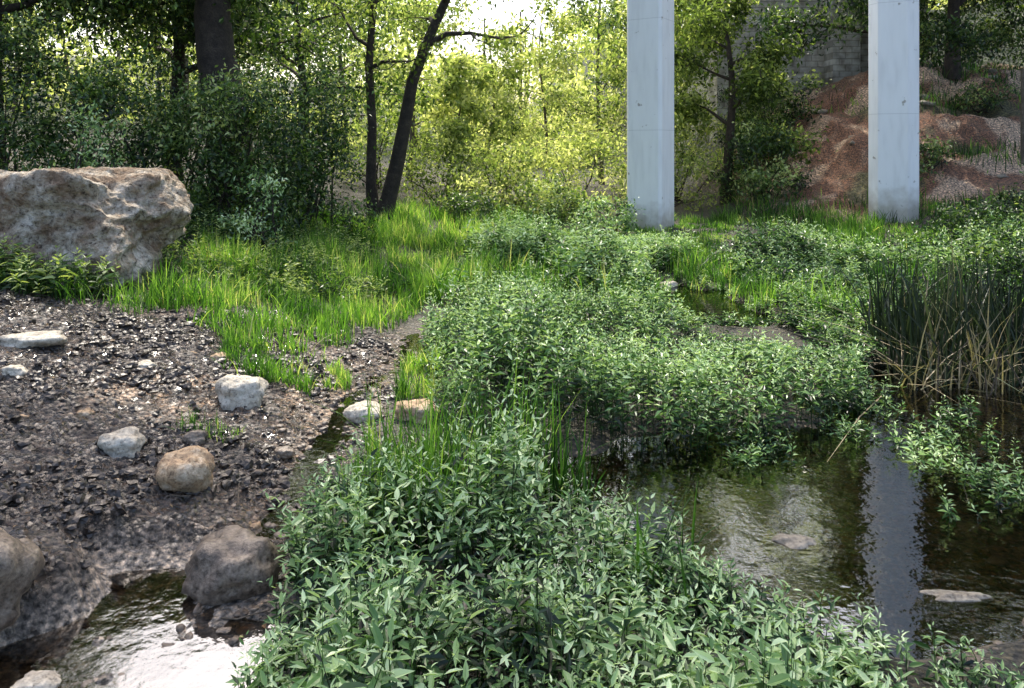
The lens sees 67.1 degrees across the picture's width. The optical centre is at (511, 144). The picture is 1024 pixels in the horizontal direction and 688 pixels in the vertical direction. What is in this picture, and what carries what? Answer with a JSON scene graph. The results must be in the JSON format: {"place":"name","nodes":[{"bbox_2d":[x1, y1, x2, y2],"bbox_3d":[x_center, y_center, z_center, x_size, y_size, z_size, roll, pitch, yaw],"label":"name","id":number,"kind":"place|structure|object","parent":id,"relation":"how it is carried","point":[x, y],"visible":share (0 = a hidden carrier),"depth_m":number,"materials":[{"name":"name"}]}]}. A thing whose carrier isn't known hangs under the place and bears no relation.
{"place":"outdoors","nodes":[
{"label":"outdoors","id":0,"kind":"place"},
{"bbox_2d":[59,348,422,687],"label":"channel gravel","id":1,"kind":"structure","parent":0,"point":[164,647],"depth_m":3.29,"materials":[{"name":"grey gravel"}]},
{"bbox_2d":[135,182,509,368],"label":"grass meadow","id":2,"kind":"structure","parent":0,"point":[384,230],"depth_m":8.85,"materials":[{"name":"green plant"}]},
{"bbox_2d":[12,0,938,104],"label":"sky","id":3,"kind":"structure","parent":0,"point":[485,10],"materials":[{"name":"white"}]},
{"bbox_2d":[0,0,1023,687],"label":"ground","id":4,"kind":"structure","parent":0,"point":[126,558],"depth_m":4.76,"materials":[{"name":"soil"}]},
{"bbox_2d":[1,364,28,375],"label":"rock","id":5,"kind":"object","parent":4,"relation":"on","point":[15,370],"visible":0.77,"depth_m":5.16,"materials":[{"name":"grey stone"}]},
{"bbox_2d":[0,330,67,348],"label":"rock","id":6,"kind":"object","parent":4,"relation":"on","point":[37,338],"visible":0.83,"depth_m":5.70,"materials":[{"name":"grey stone"}]},
{"bbox_2d":[2,0,105,104],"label":"poplar tree","id":7,"kind":"object","parent":4,"relation":"on","point":[3,2],"visible":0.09,"depth_m":14.70,"materials":[{"name":"green plant"}]},
{"bbox_2d":[0,233,121,299],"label":"nettles","id":8,"kind":"object","parent":4,"relation":"on","point":[22,265],"visible":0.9,"depth_m":7.07,"materials":[{"name":"green plant"}]},
{"bbox_2d":[0,4,124,171],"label":"bramble shrub","id":9,"kind":"object","parent":4,"relation":"on","point":[37,55],"visible":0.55,"depth_m":11.51,"materials":[{"name":"green plant"}]},
{"bbox_2d":[0,0,157,169],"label":"poplar tree","id":10,"kind":"object","parent":4,"relation":"on","point":[8,6],"visible":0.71,"depth_m":13.31,"materials":[{"name":"green plant"}]},
{"bbox_2d":[77,407,94,416],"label":"rock","id":11,"kind":"object","parent":4,"relation":"on","point":[85,412],"visible":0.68,"depth_m":4.78,"materials":[{"name":"beige stone"}]},
{"bbox_2d":[0,247,184,314],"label":"grass tuft","id":12,"kind":"object","parent":4,"relation":"on","point":[130,295],"visible":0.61,"depth_m":7.11,"materials":[{"name":"green plant"}]},
{"bbox_2d":[39,99,146,168],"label":"pale shrub","id":13,"kind":"object","parent":4,"relation":"on","point":[98,141],"visible":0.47,"depth_m":10.16,"materials":[{"name":"green plant"}]},
{"bbox_2d":[0,166,193,289],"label":"limestone boulder","id":14,"kind":"object","parent":4,"relation":"on","point":[129,218],"visible":0.77,"depth_m":7.64,"materials":[{"name":"grey stone"}]},
{"bbox_2d":[97,426,145,457],"bbox_3d":[-2.253,1.732,4.463,0.229,0.172,0.212,0,0,0],"label":"rock","id":15,"kind":"object","parent":4,"relation":"on","point":[128,442],"visible":0.94,"depth_m":4.40,"materials":[{"name":"grey stone"}]},
{"bbox_2d":[0,36,261,218],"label":"bramble shrub","id":16,"kind":"object","parent":4,"relation":"on","point":[96,88],"visible":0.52,"depth_m":11.52,"materials":[{"name":"green plant"}]},
{"bbox_2d":[138,359,157,367],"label":"rock","id":17,"kind":"object","parent":4,"relation":"on","point":[144,363],"visible":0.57,"depth_m":5.78,"materials":[{"name":"grey stone"}]},
{"bbox_2d":[154,445,214,492],"bbox_3d":[-1.781,1.804,4.213,0.302,0.286,0.288,0,0,0],"label":"rock","id":18,"kind":"object","parent":4,"relation":"on","point":[188,469],"visible":0.88,"depth_m":4.13,"materials":[{"name":"beige stone"}]},
{"bbox_2d":[45,1,327,196],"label":"bramble shrub","id":19,"kind":"object","parent":4,"relation":"on","point":[186,56],"visible":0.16,"depth_m":15.01,"materials":[{"name":"green plant"}]},
{"bbox_2d":[181,429,207,444],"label":"rock","id":20,"kind":"object","parent":4,"relation":"on","point":[198,436],"visible":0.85,"depth_m":4.71,"materials":[{"name":"grey stone"}]},
{"bbox_2d":[0,274,403,651],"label":"mud clods","id":21,"kind":"object","parent":4,"relation":"on","point":[25,484],"visible":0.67,"depth_m":5.03,"materials":[{"name":"brown soil"}]},
{"bbox_2d":[48,0,359,180],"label":"poplar tree","id":22,"kind":"object","parent":4,"relation":"on","point":[181,15],"visible":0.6,"depth_m":15.31,"materials":[{"name":"green plant"}]},
{"bbox_2d":[20,304,393,634],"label":"gravel","id":23,"kind":"structure","parent":4,"relation":"on","point":[244,629],"depth_m":4.00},
{"bbox_2d":[166,404,248,442],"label":"grass tuft","id":24,"kind":"object","parent":4,"relation":"on","point":[191,418],"visible":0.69,"depth_m":4.87,"materials":[{"name":"green plant"}]},
{"bbox_2d":[4,295,416,663],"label":"leaf litter","id":25,"kind":"object","parent":4,"relation":"on","point":[144,637],"visible":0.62,"depth_m":4.04,"materials":[{"name":"brown plant"}]},
{"bbox_2d":[209,352,228,360],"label":"rock","id":26,"kind":"object","parent":4,"relation":"on","point":[221,355],"visible":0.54,"depth_m":6.16,"materials":[{"name":"beige stone"}]},
{"bbox_2d":[114,0,336,216],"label":"poplar tree","id":27,"kind":"object","parent":4,"relation":"on","point":[214,41],"visible":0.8,"depth_m":13.08,"materials":[{"name":"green plant"}]},
{"bbox_2d":[109,55,343,234],"bbox_3d":[-4.479,0.133,11.974,3.778,3.050,2.637,0,0,0],"label":"bramble shrub","id":28,"kind":"object","parent":4,"relation":"on","point":[243,115],"visible":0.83,"depth_m":11.70,"materials":[{"name":"green plant"}]},
{"bbox_2d":[181,525,285,606],"bbox_3d":[-1.262,1.924,3.503,0.442,0.308,0.334,0,0,0],"label":"rock","id":29,"kind":"object","parent":4,"relation":"on","point":[230,563],"visible":0.92,"depth_m":3.40,"materials":[{"name":"grey stone"}]},
{"bbox_2d":[214,374,269,410],"bbox_3d":[-1.932,1.771,5.505,0.368,0.259,0.320,0,0,0],"label":"rock","id":30,"kind":"object","parent":4,"relation":"on","point":[232,391],"visible":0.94,"depth_m":5.39,"materials":[{"name":"grey stone"}]},
{"bbox_2d":[213,166,297,252],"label":"pale shrub","id":31,"kind":"object","parent":4,"relation":"on","point":[253,228],"visible":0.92,"depth_m":10.64,"materials":[{"name":"green plant"}]},
{"bbox_2d":[273,445,294,459],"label":"rock","id":32,"kind":"object","parent":4,"relation":"on","point":[286,452],"visible":0.9,"depth_m":4.86,"materials":[{"name":"beige stone"}]},
{"bbox_2d":[210,323,365,395],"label":"grass tuft","id":33,"kind":"object","parent":4,"relation":"on","point":[229,341],"visible":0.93,"depth_m":6.24,"materials":[{"name":"green plant"}]},
{"bbox_2d":[161,0,446,162],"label":"poplar tree","id":34,"kind":"object","parent":4,"relation":"on","point":[380,87],"visible":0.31,"depth_m":19.83,"materials":[{"name":"green plant"}]},
{"bbox_2d":[159,182,452,306],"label":"meadow herbs","id":35,"kind":"object","parent":4,"relation":"on","point":[288,280],"visible":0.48,"depth_m":9.38,"materials":[{"name":"green plant"}]},
{"bbox_2d":[234,53,389,240],"bbox_3d":[-3.365,0.123,12.963,2.683,3.382,2.594,0,0,-34],"label":"bramble shrub","id":36,"kind":"object","parent":4,"relation":"on","point":[321,90],"visible":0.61,"depth_m":12.83,"materials":[{"name":"green plant"}]},
{"bbox_2d":[269,0,413,167],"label":"ash tree","id":37,"kind":"object","parent":4,"relation":"on","point":[347,51],"visible":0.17,"depth_m":27.89,"materials":[{"name":"green plant"}]},
{"bbox_2d":[300,0,459,218],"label":"willow tree","id":38,"kind":"object","parent":4,"relation":"on","point":[370,182],"visible":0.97,"depth_m":16.05,"materials":[{"name":"green plant"}]},
{"bbox_2d":[314,82,452,189],"bbox_3d":[-3.995,-0.159,21.930,4.126,3.294,3.219,0,0,22],"label":"hazel shrub","id":39,"kind":"object","parent":4,"relation":"on","point":[353,126],"visible":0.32,"depth_m":21.80,"materials":[{"name":"green plant"}]},
{"bbox_2d":[346,0,483,179],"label":"ash tree","id":40,"kind":"object","parent":4,"relation":"on","point":[389,72],"visible":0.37,"depth_m":26.84,"materials":[{"name":"green plant"}]},
{"bbox_2d":[395,398,440,423],"bbox_3d":[-0.671,1.901,5.505,0.370,0.169,0.204,0,0,28],"label":"rock","id":41,"kind":"object","parent":4,"relation":"on","point":[420,412],"visible":0.54,"depth_m":5.44,"materials":[{"name":"beige stone"}]},
{"bbox_2d":[387,338,451,401],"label":"grass tuft","id":42,"kind":"object","parent":4,"relation":"on","point":[413,367],"visible":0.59,"depth_m":6.14,"materials":[{"name":"green plant"}]},
{"bbox_2d":[383,114,504,207],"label":"hazel shrub","id":43,"kind":"object","parent":4,"relation":"on","point":[457,150],"visible":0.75,"depth_m":20.32,"materials":[{"name":"green plant"}]},
{"bbox_2d":[441,401,463,417],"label":"rock","id":44,"kind":"object","parent":4,"relation":"on","point":[454,411],"visible":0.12,"depth_m":5.50,"materials":[{"name":"grey stone"}]},
{"bbox_2d":[365,0,565,222],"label":"willow tree","id":45,"kind":"object","parent":4,"relation":"on","point":[390,191],"visible":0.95,"depth_m":15.84,"materials":[{"name":"green plant"}]},
{"bbox_2d":[414,42,523,200],"bbox_3d":[-1.273,-0.542,21.605,3.182,4.630,2.856,0,0,-40],"label":"ash tree","id":46,"kind":"object","parent":4,"relation":"on","point":[460,95],"visible":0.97,"depth_m":21.32,"materials":[{"name":"green plant"}]},
{"bbox_2d":[434,185,509,227],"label":"hazel shrub","id":47,"kind":"object","parent":4,"relation":"on","point":[458,201],"visible":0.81,"depth_m":16.99,"materials":[{"name":"green plant"}]},
{"bbox_2d":[435,12,540,197],"bbox_3d":[-0.666,-1.081,23.893,2.986,5.794,4.947,0,0,-20],"label":"ash tree","id":48,"kind":"object","parent":4,"relation":"on","point":[507,105],"visible":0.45,"depth_m":23.47,"materials":[{"name":"green plant"}]},
{"bbox_2d":[2,0,981,171],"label":"distant trees","id":49,"kind":"object","parent":4,"relation":"on","point":[574,77],"visible":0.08,"depth_m":44.79,"materials":[{"name":"green plant"}]},
{"bbox_2d":[425,133,572,215],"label":"hazel shrub","id":50,"kind":"object","parent":4,"relation":"on","point":[505,174],"visible":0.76,"depth_m":18.83,"materials":[{"name":"green plant"}]},
{"bbox_2d":[445,52,565,168],"bbox_3d":[-0.295,-1.216,33.127,4.915,5.741,4.843,0,0,-40],"label":"ash tree","id":51,"kind":"object","parent":4,"relation":"on","point":[523,78],"visible":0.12,"depth_m":32.68,"materials":[{"name":"green plant"}]},
{"bbox_2d":[0,306,1023,641],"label":"fallen twigs","id":52,"kind":"object","parent":4,"relation":"on","point":[364,380],"visible":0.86,"depth_m":6.09,"materials":[{"name":"brown wood"}]},
{"bbox_2d":[435,345,635,527],"bbox_3d":[0.059,1.676,4.498,1.176,0.930,0.963,0,0,38],"label":"sedge","id":53,"kind":"object","parent":4,"relation":"on","point":[553,444],"visible":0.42,"depth_m":4.52,"materials":[{"name":"green plant"}]},
{"bbox_2d":[457,112,620,204],"bbox_3d":[0.704,0.545,22.448,5.128,3.027,2.719,0,0,0],"label":"hazel shrub","id":54,"kind":"object","parent":4,"relation":"on","point":[563,123],"visible":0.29,"depth_m":22.45,"materials":[{"name":"green plant"}]},
{"bbox_2d":[473,0,626,183],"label":"ash tree","id":55,"kind":"object","parent":4,"relation":"on","point":[560,31],"visible":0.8,"depth_m":26.15,"materials":[{"name":"green plant"}]},
{"bbox_2d":[513,166,592,224],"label":"hazel shrub","id":56,"kind":"object","parent":4,"relation":"on","point":[561,199],"visible":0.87,"depth_m":17.42,"materials":[{"name":"green plant"}]},
{"bbox_2d":[509,122,626,217],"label":"hazel shrub","id":57,"kind":"object","parent":4,"relation":"on","point":[593,147],"visible":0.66,"depth_m":19.46,"materials":[{"name":"green plant"}]},
{"bbox_2d":[572,192,645,232],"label":"hazel shrub","id":58,"kind":"object","parent":4,"relation":"on","point":[599,205],"visible":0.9,"depth_m":15.99,"materials":[{"name":"green plant"}]},
{"bbox_2d":[523,0,705,184],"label":"ash tree","id":59,"kind":"object","parent":4,"relation":"on","point":[583,11],"visible":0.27,"depth_m":30.89,"materials":[{"name":"green plant"}]},
{"bbox_2d":[225,385,1022,687],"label":"water mint","id":60,"kind":"object","parent":4,"relation":"on","point":[386,630],"visible":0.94,"depth_m":2.78,"materials":[{"name":"green plant"}]},
{"bbox_2d":[541,478,727,634],"bbox_3d":[0.553,1.798,3.430,0.874,0.686,0.956,0,0,0],"label":"sedge","id":61,"kind":"object","parent":4,"relation":"on","point":[638,530],"visible":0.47,"depth_m":3.33,"materials":[{"name":"green plant"}]},
{"bbox_2d":[562,0,726,151],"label":"ash tree","id":62,"kind":"object","parent":4,"relation":"on","point":[622,42],"visible":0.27,"depth_m":22.73,"materials":[{"name":"green plant"}]},
{"bbox_2d":[574,0,725,141],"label":"ash tree","id":63,"kind":"object","parent":4,"relation":"on","point":[609,24],"visible":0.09,"depth_m":26.98,"materials":[{"name":"green plant"}]},
{"bbox_2d":[627,0,673,230],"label":"bridge pillar","id":64,"kind":"structure","parent":4,"relation":"on","point":[650,104],"depth_m":16.66,"materials":[{"name":"grey concrete"}]},
{"bbox_2d":[594,108,728,212],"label":"hazel shrub","id":65,"kind":"object","parent":4,"relation":"on","point":[680,155],"visible":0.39,"depth_m":20.23,"materials":[{"name":"green plant"}]},
{"bbox_2d":[659,281,677,292],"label":"rock","id":66,"kind":"object","parent":4,"relation":"on","point":[674,284],"visible":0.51,"depth_m":10.85,"materials":[{"name":"grey stone"}]},
{"bbox_2d":[597,87,741,202],"bbox_3d":[5.051,0.174,23.204,4.310,3.855,3.017,0,0,24],"label":"hazel shrub","id":67,"kind":"object","parent":4,"relation":"on","point":[678,196],"visible":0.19,"depth_m":22.76,"materials":[{"name":"green plant"}]},
{"bbox_2d":[643,261,774,320],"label":"sedge","id":68,"kind":"object","parent":4,"relation":"on","point":[729,278],"visible":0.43,"depth_m":10.61,"materials":[{"name":"green plant"}]},
{"bbox_2d":[674,0,837,204],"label":"fig tree","id":69,"kind":"object","parent":4,"relation":"on","point":[713,17],"visible":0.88,"depth_m":19.98,"materials":[{"name":"green plant"}]},
{"bbox_2d":[705,116,819,204],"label":"ivy shrub","id":70,"kind":"object","parent":4,"relation":"on","point":[748,170],"visible":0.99,"depth_m":19.20,"materials":[{"name":"green plant"}]},
{"bbox_2d":[710,55,834,146],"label":"ivy shrub","id":71,"kind":"object","parent":4,"relation":"on","point":[784,108],"visible":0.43,"depth_m":22.23,"materials":[{"name":"green plant"}]},
{"bbox_2d":[532,282,1023,496],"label":"reed bed","id":72,"kind":"object","parent":4,"relation":"on","point":[1013,378],"visible":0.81,"depth_m":6.38,"materials":[{"name":"green plant"}]},
{"bbox_2d":[549,361,1023,676],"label":"streambed stones","id":73,"kind":"object","parent":4,"relation":"on","point":[737,503],"visible":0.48,"depth_m":4.40,"materials":[{"name":"stone"}]},
{"bbox_2d":[710,0,927,145],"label":"stone wall","id":74,"kind":"structure","parent":4,"relation":"on","point":[834,63],"depth_m":26.00,"materials":[{"name":"grey stone"}]},
{"bbox_2d":[646,552,1023,687],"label":"water mint","id":75,"kind":"object","parent":4,"relation":"on","point":[972,672],"visible":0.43,"depth_m":2.89,"materials":[{"name":"green plant"}]},
{"bbox_2d":[707,63,1020,220],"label":"bank stones","id":76,"kind":"object","parent":4,"relation":"on","point":[924,102],"visible":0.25,"depth_m":20.95,"materials":[{"name":"stone"}]},
{"bbox_2d":[706,53,1022,232],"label":"grass","id":77,"kind":"structure","parent":4,"relation":"on","point":[944,99],"depth_m":18.57,"materials":[{"name":"plant"}]},
{"bbox_2d":[706,205,1023,324],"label":"streamside herbs","id":78,"kind":"object","parent":4,"relation":"on","point":[787,242],"visible":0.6,"depth_m":11.43,"materials":[{"name":"green plant"}]},
{"bbox_2d":[737,0,1008,76],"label":"fig tree","id":79,"kind":"object","parent":4,"relation":"on","point":[950,34],"visible":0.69,"depth_m":20.37,"materials":[{"name":"green plant"}]},
{"bbox_2d":[868,0,918,222],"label":"bridge pillar","id":80,"kind":"structure","parent":4,"relation":"on","point":[893,105],"depth_m":16.56,"materials":[{"name":"grey concrete"}]},
{"bbox_2d":[838,0,1003,79],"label":"fig tree","id":81,"kind":"object","parent":4,"relation":"on","point":[953,7],"visible":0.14,"depth_m":22.36,"materials":[{"name":"green plant"}]},
{"bbox_2d":[827,224,1023,397],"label":"reed bed","id":82,"kind":"object","parent":4,"relation":"on","point":[909,323],"visible":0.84,"depth_m":6.86,"materials":[{"name":"green plant"}]},
{"bbox_2d":[919,131,959,182],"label":"broom shrub","id":83,"kind":"object","parent":4,"relation":"on","point":[930,147],"visible":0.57,"depth_m":18.10,"materials":[{"name":"green plant"}]},
{"bbox_2d":[858,0,1023,72],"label":"ivy shrub","id":84,"kind":"object","parent":4,"relation":"on","point":[932,15],"visible":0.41,"depth_m":23.52,"materials":[{"name":"green plant"}]},
{"bbox_2d":[914,193,1023,251],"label":"bramble shrub","id":85,"kind":"object","parent":4,"relation":"on","point":[969,213],"visible":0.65,"depth_m":13.40,"materials":[{"name":"green plant"}]},
{"bbox_2d":[918,227,1023,296],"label":"bramble shrub","id":86,"kind":"object","parent":4,"relation":"on","point":[1007,261],"visible":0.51,"depth_m":9.68,"materials":[{"name":"green plant"}]},
{"bbox_2d":[944,72,1020,114],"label":"broom shrub","id":87,"kind":"object","parent":4,"relation":"on","point":[985,98],"visible":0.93,"depth_m":20.81,"materials":[{"name":"green plant"}]},
{"bbox_2d":[965,0,1023,64],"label":"ivy shrub","id":88,"kind":"object","parent":4,"relation":"on","point":[1018,13],"visible":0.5,"depth_m":24.04,"materials":[{"name":"green plant"}]},
{"bbox_2d":[981,163,1023,215],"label":"bramble shrub","id":89,"kind":"object","parent":4,"relation":"on","point":[1020,195],"visible":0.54,"depth_m":14.05,"materials":[{"name":"green plant"}]},
{"bbox_2d":[983,0,1023,24],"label":"fig tree","id":90,"kind":"object","parent":4,"relation":"on","point":[1008,4],"visible":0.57,"depth_m":23.46,"materials":[{"name":"green plant"}]},
{"bbox_2d":[988,216,1023,245],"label":"bramble shrub","id":91,"kind":"object","parent":4,"relation":"on","point":[1012,233],"visible":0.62,"depth_m":11.80,"materials":[{"name":"green plant"}]},
{"bbox_2d":[1020,69,1023,163],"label":"wooden post","id":92,"kind":"object","parent":4,"relation":"on","point":[1022,121],"visible":0.98,"depth_m":17.97,"materials":[{"name":"green wood"}]},
{"bbox_2d":[390,194,749,315],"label":"grass meadow","id":93,"kind":"structure","parent":0,"point":[436,216],"depth_m":11.64,"materials":[{"name":"green plant"}]},
{"bbox_2d":[667,191,1023,328],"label":"grass meadow","id":94,"kind":"structure","parent":0,"point":[830,228],"depth_m":13.76,"materials":[{"name":"green plant"}]},
{"label":"stream water","id":95,"kind":"structure","parent":0,"visible":0},
{"bbox_2d":[0,527,45,630],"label":"rock","id":96,"kind":"object","parent":95,"relation":"in","point":[22,562],"visible":1,"depth_m":3.06,"materials":[{"name":"grey stone"}]},
{"bbox_2d":[10,670,61,687],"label":"rock","id":97,"kind":"object","parent":95,"relation":"in","point":[43,679],"visible":1,"depth_m":2.81,"materials":[{"name":"beige stone"}]},
{"bbox_2d":[343,400,382,422],"bbox_3d":[-1.082,1.957,5.620,0.291,0.149,0.240,0,0,0],"label":"rock","id":98,"kind":"object","parent":95,"relation":"in","point":[353,413],"visible":0.79,"depth_m":5.55,"materials":[{"name":"white stone"}]},
{"bbox_2d":[297,356,556,555],"bbox_3d":[-0.540,1.577,4.021,1.611,0.923,1.584,0,0,0],"label":"sedge","id":99,"kind":"object","parent":95,"relation":"in","point":[429,447],"visible":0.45,"depth_m":4.02,"materials":[{"name":"green plant"}]},
{"bbox_2d":[436,201,704,315],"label":"streamside herbs","id":100,"kind":"object","parent":95,"relation":"on","point":[652,245],"visible":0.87,"depth_m":10.84,"materials":[{"name":"green plant"}]},
{"bbox_2d":[416,262,876,465],"bbox_3d":[1.110,1.528,6.993,4.045,1.104,4.393,0,0,0],"label":"watercress","id":101,"kind":"object","parent":95,"relation":"on","point":[497,339],"visible":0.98,"depth_m":5.73,"materials":[{"name":"green plant"}]},
{"bbox_2d":[643,268,803,327],"bbox_3d":[2.358,1.915,9.838,1.754,0.297,3.383,0,0,0],"label":"watercress","id":102,"kind":"object","parent":95,"relation":"on","point":[744,322],"visible":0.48,"depth_m":9.12,"materials":[{"name":"green plant"}]},
{"bbox_2d":[762,533,828,564],"bbox_3d":[1.427,2.031,3.896,0.323,0.111,0.221,0,0,0],"label":"rock","id":103,"kind":"object","parent":95,"relation":"in","point":[792,549],"visible":1,"depth_m":3.84,"materials":[{"name":"grey stone"}]},
{"bbox_2d":[715,376,960,482],"bbox_3d":[2.289,1.964,5.526,2.210,0.248,1.181,0,0,-16],"label":"watercress","id":104,"kind":"object","parent":95,"relation":"on","point":[758,455],"visible":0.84,"depth_m":5.18,"materials":[{"name":"green plant"}]},
{"bbox_2d":[771,277,957,375],"bbox_3d":[3.906,1.760,8.063,2.204,0.580,3.152,0,0,0],"label":"watercress","id":105,"kind":"object","parent":95,"relation":"on","point":[811,323],"visible":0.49,"depth_m":8.04,"materials":[{"name":"green plant"}]},
{"bbox_2d":[856,380,1023,535],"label":"watercress","id":106,"kind":"object","parent":95,"relation":"on","point":[977,484],"visible":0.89,"depth_m":4.78,"materials":[{"name":"green plant"}]},
{"bbox_2d":[917,589,992,611],"bbox_3d":[1.967,2.020,3.421,0.314,0.074,0.096,0,0,0],"label":"rock","id":107,"kind":"object","parent":95,"relation":"in","point":[946,600],"visible":1,"depth_m":3.39,"materials":[{"name":"grey stone"}]}
]}

